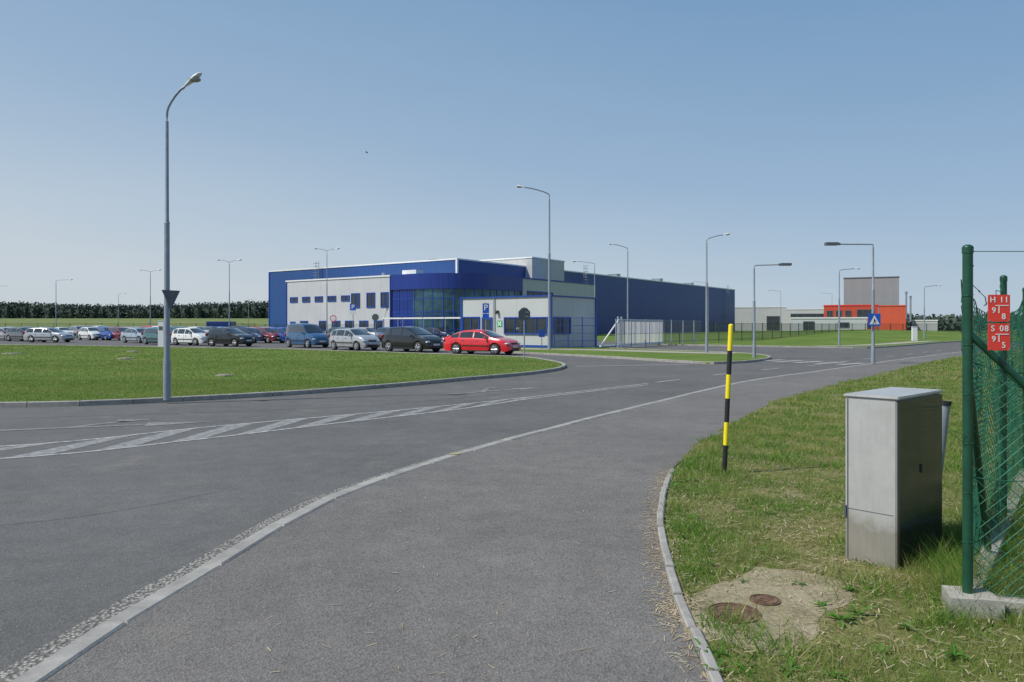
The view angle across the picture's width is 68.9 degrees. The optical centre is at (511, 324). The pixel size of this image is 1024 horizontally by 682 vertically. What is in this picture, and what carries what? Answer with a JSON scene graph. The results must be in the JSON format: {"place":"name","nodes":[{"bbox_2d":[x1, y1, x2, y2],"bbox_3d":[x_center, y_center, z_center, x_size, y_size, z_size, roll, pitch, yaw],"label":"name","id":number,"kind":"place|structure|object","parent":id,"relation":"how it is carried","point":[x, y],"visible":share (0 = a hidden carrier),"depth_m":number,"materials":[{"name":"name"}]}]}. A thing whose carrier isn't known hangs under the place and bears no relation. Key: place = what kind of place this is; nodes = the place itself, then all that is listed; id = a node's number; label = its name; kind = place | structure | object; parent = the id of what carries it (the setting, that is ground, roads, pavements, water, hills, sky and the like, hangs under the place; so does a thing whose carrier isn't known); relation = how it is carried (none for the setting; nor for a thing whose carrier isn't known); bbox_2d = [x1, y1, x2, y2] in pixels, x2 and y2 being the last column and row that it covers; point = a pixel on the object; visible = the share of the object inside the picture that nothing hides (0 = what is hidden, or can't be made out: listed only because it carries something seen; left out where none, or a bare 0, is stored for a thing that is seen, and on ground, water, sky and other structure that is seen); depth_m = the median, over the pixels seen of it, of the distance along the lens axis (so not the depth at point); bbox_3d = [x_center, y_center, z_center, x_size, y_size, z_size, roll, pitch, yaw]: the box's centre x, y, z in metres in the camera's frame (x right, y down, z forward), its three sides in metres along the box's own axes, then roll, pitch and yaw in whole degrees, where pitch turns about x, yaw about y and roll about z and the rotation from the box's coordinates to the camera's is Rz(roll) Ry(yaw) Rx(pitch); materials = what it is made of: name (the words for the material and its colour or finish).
{"place":"outdoors","nodes":[
{"label":"outdoors","id":0,"kind":"place"},
{"bbox_2d":[0,345,561,401],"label":"lawn","id":1,"kind":"structure","parent":0,"point":[303,356],"depth_m":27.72,"materials":[{"name":"green plant"}]},
{"bbox_2d":[163,72,201,399],"bbox_3d":[-7.106,-1.907,16.097,0.875,7.053,0.190,0,0,6],"label":"street lamp","id":2,"kind":"object","parent":1,"relation":"on","point":[194,78],"visible":1,"depth_m":16.11,"materials":[{"name":"metal"}]},
{"bbox_2d":[162,290,179,308],"bbox_3d":[-7.409,-0.540,16.150,0.100,0.420,0.480,0,0,24],"label":"give way sign","id":3,"kind":"object","parent":2,"relation":"attached to","point":[170,296],"visible":1,"depth_m":16.11,"materials":[{"name":"metal"}]},
{"bbox_2d":[518,307,529,359],"bbox_3d":[0.563,0.395,34.473,0.571,2.450,0.110,0,0,-13],"label":"road sign","id":4,"kind":"object","parent":1,"relation":"on","point":[524,313],"visible":0.87,"depth_m":34.46,"materials":[{"name":"metal"}]},
{"bbox_2d":[0,336,1019,671],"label":"road","id":5,"kind":"structure","parent":0,"point":[72,568],"depth_m":9.80,"materials":[{"name":"grey asphalt"}]},
{"bbox_2d":[0,327,11,340],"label":"parked car","id":6,"kind":"object","parent":5,"relation":"on","point":[2,334],"visible":0.2,"depth_m":81.10,"materials":[{"name":"silver metal"}]},
{"bbox_2d":[4,327,40,341],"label":"parked car","id":7,"kind":"object","parent":5,"relation":"on","point":[16,333],"visible":0.45,"depth_m":77.49,"materials":[{"name":"grey paint"}]},
{"bbox_2d":[22,327,74,342],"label":"parked car","id":8,"kind":"object","parent":5,"relation":"on","point":[45,334],"visible":1,"depth_m":72.55,"materials":[{"name":"silver metal"}]},
{"bbox_2d":[69,326,85,337],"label":"parked car","id":9,"kind":"object","parent":5,"relation":"on","point":[74,328],"visible":0.22,"depth_m":100.08,"materials":[{"name":"silver metal"}]},
{"bbox_2d":[77,327,104,339],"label":"parked car","id":10,"kind":"object","parent":5,"relation":"on","point":[91,333],"visible":0.78,"depth_m":83.29,"materials":[{"name":"white paint"}]},
{"bbox_2d":[95,327,119,339],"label":"parked car","id":11,"kind":"object","parent":5,"relation":"on","point":[105,333],"visible":0.57,"depth_m":82.50,"materials":[{"name":"paint"}]},
{"bbox_2d":[108,327,126,339],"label":"parked car","id":12,"kind":"object","parent":5,"relation":"on","point":[116,331],"visible":0.37,"depth_m":81.98,"materials":[{"name":"red paint"}]},
{"bbox_2d":[120,328,156,342],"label":"parked car","id":13,"kind":"object","parent":5,"relation":"on","point":[131,334],"visible":0.66,"depth_m":70.43,"materials":[{"name":"paint"}]},
{"bbox_2d":[141,327,179,343],"bbox_3d":[-30.600,0.953,65.206,3.990,1.495,2.060,0,0,34],"label":"parked car","id":14,"kind":"object","parent":5,"relation":"on","point":[149,335],"visible":0.38,"depth_m":64.85,"materials":[{"name":"teal paint"}]},
{"bbox_2d":[157,320,163,346],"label":"white pillar","id":15,"kind":"structure","parent":5,"relation":"on","point":[160,333],"depth_m":57.85,"materials":[{"name":"paint"}]},
{"bbox_2d":[170,327,208,345],"bbox_3d":[-26.753,0.953,62.632,3.990,1.495,2.060,0,0,28],"label":"parked car","id":16,"kind":"object","parent":5,"relation":"on","point":[193,336],"visible":0.82,"depth_m":61.96,"materials":[{"name":"white paint"}]},
{"bbox_2d":[217,259,241,327],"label":"street lamp","id":17,"kind":"object","parent":5,"relation":"on","point":[229,287],"visible":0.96,"depth_m":91.95,"materials":[{"name":"metal"}]},
{"bbox_2d":[205,328,254,346],"bbox_3d":[-22.440,0.953,59.500,3.990,1.495,2.060,0,0,25],"label":"parked car","id":18,"kind":"object","parent":5,"relation":"on","point":[235,337],"visible":1,"depth_m":58.86,"materials":[{"name":"black paint"}]},
{"bbox_2d":[237,327,266,342],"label":"parked car","id":19,"kind":"object","parent":5,"relation":"on","point":[256,334],"visible":0.27,"depth_m":69.67,"materials":[{"name":"paint"}]},
{"bbox_2d":[0,437,507,681],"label":"gutter","id":20,"kind":"object","parent":5,"relation":"on","point":[12,672],"visible":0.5,"depth_m":4.62,"materials":[{"name":"grey concrete"}]},
{"bbox_2d":[0,397,529,457],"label":"hatch marking","id":21,"kind":"object","parent":5,"relation":"on","point":[139,441],"visible":1,"depth_m":11.68,"materials":[{"name":"paint"}]},
{"bbox_2d":[0,387,538,430],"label":"arrow marking","id":22,"kind":"object","parent":5,"relation":"on","point":[168,423],"visible":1,"depth_m":12.84,"materials":[{"name":"paint"}]},
{"bbox_2d":[256,327,284,342],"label":"parked car","id":23,"kind":"object","parent":5,"relation":"on","point":[269,333],"visible":0.58,"depth_m":69.40,"materials":[{"name":"red paint"}]},
{"bbox_2d":[271,327,286,342],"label":"parked car","id":24,"kind":"object","parent":5,"relation":"on","point":[280,331],"visible":0.21,"depth_m":69.56,"materials":[{"name":"paint"}]},
{"bbox_2d":[0,344,565,407],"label":"lawn kerb","id":25,"kind":"structure","parent":5,"relation":"on","point":[173,399],"depth_m":17.81,"materials":[{"name":"concrete"}]},
{"bbox_2d":[284,323,328,347],"bbox_3d":[-15.543,0.782,56.667,4.090,1.835,2.080,0,0,42],"label":"parked car","id":26,"kind":"object","parent":5,"relation":"on","point":[308,335],"visible":0.99,"depth_m":55.94,"materials":[{"name":"blue paint"}]},
{"bbox_2d":[233,324,381,329],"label":"perimeter fence","id":27,"kind":"object","parent":5,"relation":"on","point":[331,325],"visible":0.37,"depth_m":96.08,"materials":[{"name":"metal"}]},
{"bbox_2d":[0,383,647,458],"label":"road marking","id":28,"kind":"object","parent":5,"relation":"on","point":[290,428],"visible":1,"depth_m":12.59,"materials":[{"name":"paint"}]},
{"bbox_2d":[328,328,379,350],"bbox_3d":[-10.706,0.953,50.638,3.990,1.495,2.060,0,0,40],"label":"parked car","id":29,"kind":"object","parent":5,"relation":"on","point":[355,339],"visible":1,"depth_m":49.89,"materials":[{"name":"silver metal"}]},
{"bbox_2d":[354,327,381,340],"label":"parked car","id":30,"kind":"object","parent":5,"relation":"on","point":[371,331],"visible":0.16,"depth_m":76.86,"materials":[{"name":"silver metal"}]},
{"bbox_2d":[380,326,443,352],"bbox_3d":[-6.358,0.892,47.600,4.340,1.615,2.160,0,0,38],"label":"parked car","id":31,"kind":"object","parent":5,"relation":"on","point":[416,339],"visible":1,"depth_m":46.87,"materials":[{"name":"black paint"}]},
{"bbox_2d":[383,317,459,331],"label":"bicycle shelter","id":32,"kind":"object","parent":5,"relation":"on","point":[438,318],"visible":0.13,"depth_m":78.55,"materials":[{"name":"metal"}]},
{"bbox_2d":[424,327,454,339],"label":"parked car","id":33,"kind":"object","parent":5,"relation":"on","point":[441,333],"visible":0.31,"depth_m":76.53,"materials":[{"name":"paint"}]},
{"bbox_2d":[285,270,595,333],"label":"office block","id":34,"kind":"structure","parent":5,"relation":"on","point":[411,293],"depth_m":98.77,"materials":[{"name":"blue metal"}]},
{"bbox_2d":[351,293,359,307],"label":"window","id":35,"kind":"structure","parent":34,"relation":"in","point":[355,297],"depth_m":100.64,"materials":[{"name":"blue glass"}]},
{"bbox_2d":[366,292,374,307],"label":"window","id":36,"kind":"structure","parent":34,"relation":"in","point":[370,297],"depth_m":99.01,"materials":[{"name":"blue glass"}]},
{"bbox_2d":[380,292,388,306],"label":"window","id":37,"kind":"structure","parent":34,"relation":"in","point":[384,296],"depth_m":97.47,"materials":[{"name":"blue glass"}]},
{"bbox_2d":[527,291,552,295],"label":"window","id":38,"kind":"structure","parent":34,"relation":"in","point":[528,292],"depth_m":104.46,"materials":[{"name":"blue glass"}]},
{"bbox_2d":[443,329,520,354],"bbox_3d":[-1.766,0.978,43.275,4.550,1.445,2.120,0,0,30],"label":"parked car","id":39,"kind":"object","parent":5,"relation":"on","point":[473,341],"visible":1,"depth_m":42.56,"materials":[{"name":"red paint"}]},
{"bbox_2d":[11,352,957,681],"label":"kerb","id":40,"kind":"structure","parent":5,"relation":"on","point":[47,668],"depth_m":5.03,"materials":[{"name":"concrete"}]},
{"bbox_2d":[483,303,488,329],"bbox_3d":[-1.610,0.120,45.982,0.400,3.000,0.096,0,0,0],"label":"road sign","id":41,"kind":"object","parent":5,"relation":"on","point":[485,309],"visible":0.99,"depth_m":45.94,"materials":[{"name":"metal"}]},
{"bbox_2d":[460,295,596,347],"bbox_3d":[1.295,-0.230,57.878,8.400,3.800,6.640,0,0,36],"label":"gatehouse","id":42,"kind":"object","parent":5,"relation":"on","point":[575,309],"visible":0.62,"depth_m":55.18,"materials":[{"name":"white metal"}]},
{"bbox_2d":[462,317,479,330],"bbox_3d":[-3.126,0.470,57.088,1.650,2.200,0.087,0,0,36],"label":"window","id":43,"kind":"structure","parent":42,"relation":"in","point":[468,323],"depth_m":57.08,"materials":[{"name":"blue glass"}]},
{"bbox_2d":[482,317,492,330],"bbox_3d":[-1.885,0.520,56.201,1.000,2.200,0.072,0,0,36],"label":"door","id":44,"kind":"structure","parent":42,"relation":"in","point":[489,321],"depth_m":56.07,"materials":[{"name":"blue glass"}]},
{"bbox_2d":[504,317,547,333],"bbox_3d":[0.969,0.045,54.133,3.850,1.250,0.087,0,0,36],"label":"window","id":45,"kind":"structure","parent":42,"relation":"in","point":[512,325],"depth_m":54.08,"materials":[{"name":"blue glass"}]},
{"bbox_2d":[553,317,570,333],"bbox_3d":[3.647,0.045,54.046,0.087,1.250,2.300,0,0,36],"label":"window","id":46,"kind":"structure","parent":42,"relation":"in","point":[556,318],"depth_m":53.53,"materials":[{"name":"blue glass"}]},
{"bbox_2d":[426,348,770,363],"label":"island kerb","id":47,"kind":"structure","parent":5,"relation":"on","point":[685,361],"depth_m":36.77,"materials":[{"name":"concrete"}]},
{"bbox_2d":[608,243,628,342],"bbox_3d":[8.986,-2.644,63.000,1.724,8.528,0.174,0,0,0],"label":"street lamp","id":48,"kind":"object","parent":5,"relation":"on","point":[627,290],"visible":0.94,"depth_m":62.97,"materials":[{"name":"metal"}]},
{"bbox_2d":[599,317,662,347],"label":"sliding gate","id":49,"kind":"structure","parent":5,"relation":"on","point":[619,331],"depth_m":57.30,"materials":[{"name":"metal"}]},
{"bbox_2d":[517,346,767,363],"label":"grass island","id":50,"kind":"structure","parent":5,"relation":"on","point":[701,356],"depth_m":40.88,"materials":[{"name":"green plant"}]},
{"bbox_2d":[554,317,598,347],"bbox_3d":[4.510,0.535,52.449,3.194,2.230,0.060,0,0,-5],"label":"blue fence","id":51,"kind":"object","parent":50,"relation":"on","point":[563,325],"visible":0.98,"depth_m":52.37,"materials":[{"name":"blue metal"}]},
{"bbox_2d":[752,263,791,357],"bbox_3d":[12.727,-0.705,36.600,1.883,4.650,0.260,0,0,0],"label":"street lamp","id":52,"kind":"object","parent":50,"relation":"on","point":[754,326],"visible":0.93,"depth_m":36.56,"materials":[{"name":"metal"}]},
{"bbox_2d":[657,469,723,681],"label":"path edging","id":53,"kind":"object","parent":5,"relation":"on","point":[690,624],"visible":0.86,"depth_m":4.38,"materials":[{"name":"concrete"}]},
{"bbox_2d":[613,350,939,381],"bbox_3d":[15.192,1.695,37.704,37.358,0.001,7.402,0,0,-44],"label":"lane marking","id":54,"kind":"object","parent":5,"relation":"on","point":[781,361],"visible":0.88,"depth_m":32.87,"materials":[{"name":"paint"}]},
{"bbox_2d":[661,341,960,347],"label":"kerb","id":55,"kind":"structure","parent":5,"relation":"on","point":[812,346],"depth_m":58.43,"materials":[{"name":"concrete"}]},
{"bbox_2d":[942,244,1023,619],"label":"chain link fence","id":56,"kind":"object","parent":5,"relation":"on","point":[1007,375],"visible":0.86,"depth_m":4.27,"materials":[{"name":"green metal"}]},
{"bbox_2d":[988,295,1009,321],"bbox_3d":[2.717,-0.094,4.166,0.118,0.150,0.008,0,0,3],"label":"hydrant sign","id":57,"kind":"object","parent":56,"relation":"attached to","point":[998,308],"visible":1,"depth_m":4.16,"materials":[{"name":"red metal"}]},
{"bbox_2d":[988,323,1009,349],"bbox_3d":[2.717,0.066,4.166,0.118,0.150,0.008,0,0,3],"label":"hydrant sign","id":58,"kind":"object","parent":56,"relation":"attached to","point":[998,336],"visible":1,"depth_m":4.16,"materials":[{"name":"red metal"}]},
{"bbox_2d":[0,318,1019,331],"bbox_3d":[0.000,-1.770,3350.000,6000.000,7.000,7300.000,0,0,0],"label":"ground","id":59,"kind":"structure","parent":0,"point":[261,321],"depth_m":393.22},
{"bbox_2d":[0,323,256,327],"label":"perimeter fence","id":60,"kind":"object","parent":59,"relation":"on","point":[148,324],"visible":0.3,"depth_m":123.73,"materials":[{"name":"metal"}]},
{"bbox_2d":[0,300,267,317],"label":"distant wood","id":61,"kind":"object","parent":59,"relation":"on","point":[258,309],"visible":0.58,"depth_m":596.23,"materials":[{"name":"green plant"}]},
{"bbox_2d":[206,321,235,326],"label":"blue container","id":62,"kind":"object","parent":59,"relation":"on","point":[220,325],"visible":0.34,"depth_m":127.00,"materials":[{"name":"blue metal"}]},
{"bbox_2d":[268,258,734,333],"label":"factory hall","id":63,"kind":"structure","parent":59,"relation":"on","point":[659,299],"depth_m":143.61,"materials":[{"name":"metal"}]},
{"bbox_2d":[479,257,564,280],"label":"roof plant room","id":64,"kind":"object","parent":63,"relation":"on","point":[536,267],"visible":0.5,"depth_m":121.47,"materials":[{"name":"grey metal"}]},
{"bbox_2d":[735,306,786,330],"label":"storage hall","id":65,"kind":"structure","parent":59,"relation":"on","point":[762,314],"depth_m":209.55,"materials":[{"name":"metal"}]},
{"bbox_2d":[767,316,779,329],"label":"garage door","id":66,"kind":"structure","parent":65,"relation":"in","point":[770,319],"depth_m":208.37,"materials":[{"name":"metal"}]},
{"bbox_2d":[786,309,823,330],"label":"grey workshop","id":67,"kind":"structure","parent":59,"relation":"on","point":[805,313],"depth_m":203.48,"materials":[{"name":"metal"}]},
{"bbox_2d":[791,314,823,316],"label":"window","id":68,"kind":"structure","parent":67,"relation":"in","point":[792,315],"depth_m":202.95,"materials":[{"name":"glass"}]},
{"bbox_2d":[791,317,867,329],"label":"warehouse","id":69,"kind":"structure","parent":59,"relation":"on","point":[847,321],"depth_m":139.62,"materials":[{"name":"metal"}]},
{"bbox_2d":[803,321,813,329],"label":"garage door","id":70,"kind":"structure","parent":69,"relation":"in","point":[810,323],"depth_m":140.89,"materials":[{"name":"metal"}]},
{"bbox_2d":[823,304,878,329],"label":"red office","id":71,"kind":"structure","parent":59,"relation":"on","point":[851,310],"depth_m":167.54,"materials":[{"name":"paint"}]},
{"bbox_2d":[857,309,870,316],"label":"window","id":72,"kind":"structure","parent":71,"relation":"in","point":[860,312],"depth_m":166.37,"materials":[{"name":"glass"}]},
{"bbox_2d":[843,276,899,329],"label":"warehouse tower","id":73,"kind":"structure","parent":59,"relation":"on","point":[857,290],"depth_m":184.36,"materials":[{"name":"metal"}]},
{"bbox_2d":[879,305,905,329],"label":"orange annex","id":74,"kind":"object","parent":59,"relation":"on","point":[894,314],"visible":0.79,"depth_m":163.27,"materials":[{"name":"orange metal"}]},
{"bbox_2d":[911,320,937,330],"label":"shed","id":75,"kind":"structure","parent":59,"relation":"on","point":[928,322],"depth_m":166.57,"materials":[{"name":"white metal"}]},
{"bbox_2d":[907,313,1021,330],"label":"distant wood","id":76,"kind":"object","parent":59,"relation":"on","point":[947,319],"visible":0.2,"depth_m":219.58,"materials":[{"name":"green plant"}]},
{"bbox_2d":[0,0,1023,317],"label":"sky","id":77,"kind":"structure","parent":0,"point":[656,130],"materials":[{"name":"blue"}]},
{"bbox_2d":[43,347,1019,681],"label":"footpath","id":78,"kind":"structure","parent":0,"point":[473,539],"depth_m":4.80,"materials":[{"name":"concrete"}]},
{"bbox_2d":[230,435,1023,681],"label":"straw litter","id":79,"kind":"object","parent":78,"relation":"on","point":[671,610],"visible":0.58,"depth_m":4.80,"materials":[{"name":"beige plant"}]},
{"bbox_2d":[824,242,874,363],"bbox_3d":[14.226,-0.925,31.400,2.083,5.090,0.260,0,0,0],"label":"street lamp","id":80,"kind":"object","parent":78,"relation":"on","point":[872,312],"visible":1,"depth_m":31.36,"materials":[{"name":"metal"}]},
{"bbox_2d":[868,314,880,325],"bbox_3d":[15.184,-0.220,31.284,0.520,0.520,0.022,0,0,0],"label":"crossing sign","id":81,"kind":"object","parent":80,"relation":"attached to","point":[874,319],"visible":1,"depth_m":31.28,"materials":[{"name":"blue metal"}]},
{"bbox_2d":[521,348,726,353],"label":"pavement","id":82,"kind":"structure","parent":0,"point":[631,350],"depth_m":47.09,"materials":[{"name":"concrete"}]},
{"bbox_2d":[516,185,550,349],"bbox_3d":[1.405,-3.779,49.000,2.318,10.797,0.238,0,0,0],"label":"street lamp","id":83,"kind":"object","parent":82,"relation":"on","point":[549,297],"visible":1,"depth_m":48.94,"materials":[{"name":"metal"}]},
{"bbox_2d":[705,233,730,352],"bbox_3d":[11.995,-1.868,43.500,1.474,6.976,0.174,0,0,0],"label":"street lamp","id":84,"kind":"object","parent":82,"relation":"on","point":[706,333],"visible":1,"depth_m":43.45,"materials":[{"name":"metal"}]},
{"bbox_2d":[597,331,1020,346],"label":"lawn","id":85,"kind":"structure","parent":0,"point":[610,337],"depth_m":68.91,"materials":[{"name":"green plant"}]},
{"bbox_2d":[615,319,697,347],"bbox_3d":[12.191,0.610,60.088,0.060,2.080,16.841,0,0,35],"label":"yard fence","id":86,"kind":"object","parent":85,"relation":"on","point":[694,332],"visible":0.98,"depth_m":57.28,"materials":[{"name":"metal"}]},
{"bbox_2d":[664,322,836,343],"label":"perimeter fence","id":87,"kind":"object","parent":85,"relation":"on","point":[795,329],"visible":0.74,"depth_m":76.52,"materials":[{"name":"metal"}]},
{"bbox_2d":[843,323,1015,334],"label":"perimeter fence","id":88,"kind":"object","parent":85,"relation":"on","point":[918,327],"visible":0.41,"depth_m":103.06,"materials":[{"name":"metal"}]},
{"bbox_2d":[648,348,1023,681],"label":"verge","id":89,"kind":"structure","parent":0,"point":[869,616],"depth_m":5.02,"materials":[{"name":"plant"}]},
{"bbox_2d":[722,324,732,473],"bbox_3d":[2.353,0.825,8.150,0.126,1.673,0.052,0,0,0],"label":"marker pole","id":90,"kind":"object","parent":89,"relation":"on","point":[727,395],"visible":0.97,"depth_m":8.13,"materials":[{"name":"metal"}]},
{"bbox_2d":[683,567,854,656],"bbox_3d":[1.486,1.638,4.372,0.765,0.024,1.439,0,0,39],"label":"worn concrete apron","id":91,"kind":"object","parent":89,"relation":"on","point":[765,584],"visible":0.6,"depth_m":4.39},
{"bbox_2d":[707,602,761,623],"bbox_3d":[1.250,1.621,4.208,0.296,0.009,0.296,0,0,0],"label":"manhole cover","id":92,"kind":"object","parent":91,"relation":"on","point":[751,610],"visible":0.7,"depth_m":4.22,"materials":[{"name":"metal"}]},
{"bbox_2d":[749,594,780,605],"bbox_3d":[1.491,1.621,4.404,0.176,0.009,0.176,0,0,0],"label":"manhole cover","id":93,"kind":"object","parent":91,"relation":"on","point":[764,599],"visible":0.99,"depth_m":4.39,"materials":[{"name":"metal"}]},
{"bbox_2d":[777,657,804,675],"bbox_3d":[1.304,1.606,3.516,0.144,0.036,0.094,0,0,-29],"label":"weed plant","id":94,"kind":"object","parent":89,"relation":"on","point":[789,662],"visible":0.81,"depth_m":3.52,"materials":[{"name":"green plant"}]},
{"bbox_2d":[827,611,857,627],"bbox_3d":[1.802,1.603,4.094,0.172,0.042,0.213,0,0,34],"label":"weed plant","id":95,"kind":"object","parent":89,"relation":"on","point":[846,617],"visible":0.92,"depth_m":4.11,"materials":[{"name":"green plant"}]},
{"bbox_2d":[843,603,871,617],"bbox_3d":[1.947,1.599,4.188,0.138,0.050,0.106,0,0,45],"label":"weed plant","id":96,"kind":"object","parent":89,"relation":"on","point":[854,608],"visible":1,"depth_m":4.20,"materials":[{"name":"green plant"}]},
{"bbox_2d":[843,387,942,569],"bbox_3d":[2.747,1.079,5.354,0.862,1.202,0.376,0,0,-43],"label":"utility cabinet","id":97,"kind":"object","parent":89,"relation":"on","point":[893,467],"visible":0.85,"depth_m":5.10,"materials":[{"name":"grey metal"}]},
{"bbox_2d":[894,621,916,629],"bbox_3d":[2.106,1.607,4.000,0.110,0.034,0.103,0,0,24],"label":"weed plant","id":98,"kind":"object","parent":89,"relation":"on","point":[908,625],"visible":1,"depth_m":4.00,"materials":[{"name":"green plant"}]},
{"bbox_2d":[942,400,951,474],"bbox_3d":[3.376,1.139,5.927,0.214,1.091,0.100,0,0,0],"label":"marker post","id":99,"kind":"object","parent":89,"relation":"on","point":[946,405],"visible":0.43,"depth_m":5.89,"materials":[{"name":"metal"}]},
{"bbox_2d":[937,643,973,659],"bbox_3d":[2.169,1.605,3.635,0.168,0.039,0.137,0,0,-29],"label":"weed plant","id":100,"kind":"object","parent":89,"relation":"on","point":[954,649],"visible":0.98,"depth_m":3.66,"materials":[{"name":"green plant"}]},
{"bbox_2d":[678,330,1017,340],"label":"grass mound","id":101,"kind":"object","parent":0,"point":[880,335],"depth_m":84.10,"materials":[{"name":"green plant"}]},
{"bbox_2d":[911,326,917,340],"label":"white pillar","id":102,"kind":"structure","parent":101,"relation":"on","point":[913,333],"depth_m":75.90,"materials":[{"name":"paint"}]},
{"bbox_2d":[828,341,928,345],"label":"pavement","id":103,"kind":"structure","parent":0,"point":[881,343],"depth_m":64.90,"materials":[{"name":"concrete"}]},
{"bbox_2d":[838,268,859,345],"bbox_3d":[25.981,-1.398,57.500,1.729,6.036,0.174,0,0,0],"label":"street lamp","id":104,"kind":"object","parent":103,"relation":"on","point":[839,308],"visible":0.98,"depth_m":57.46,"materials":[{"name":"metal"}]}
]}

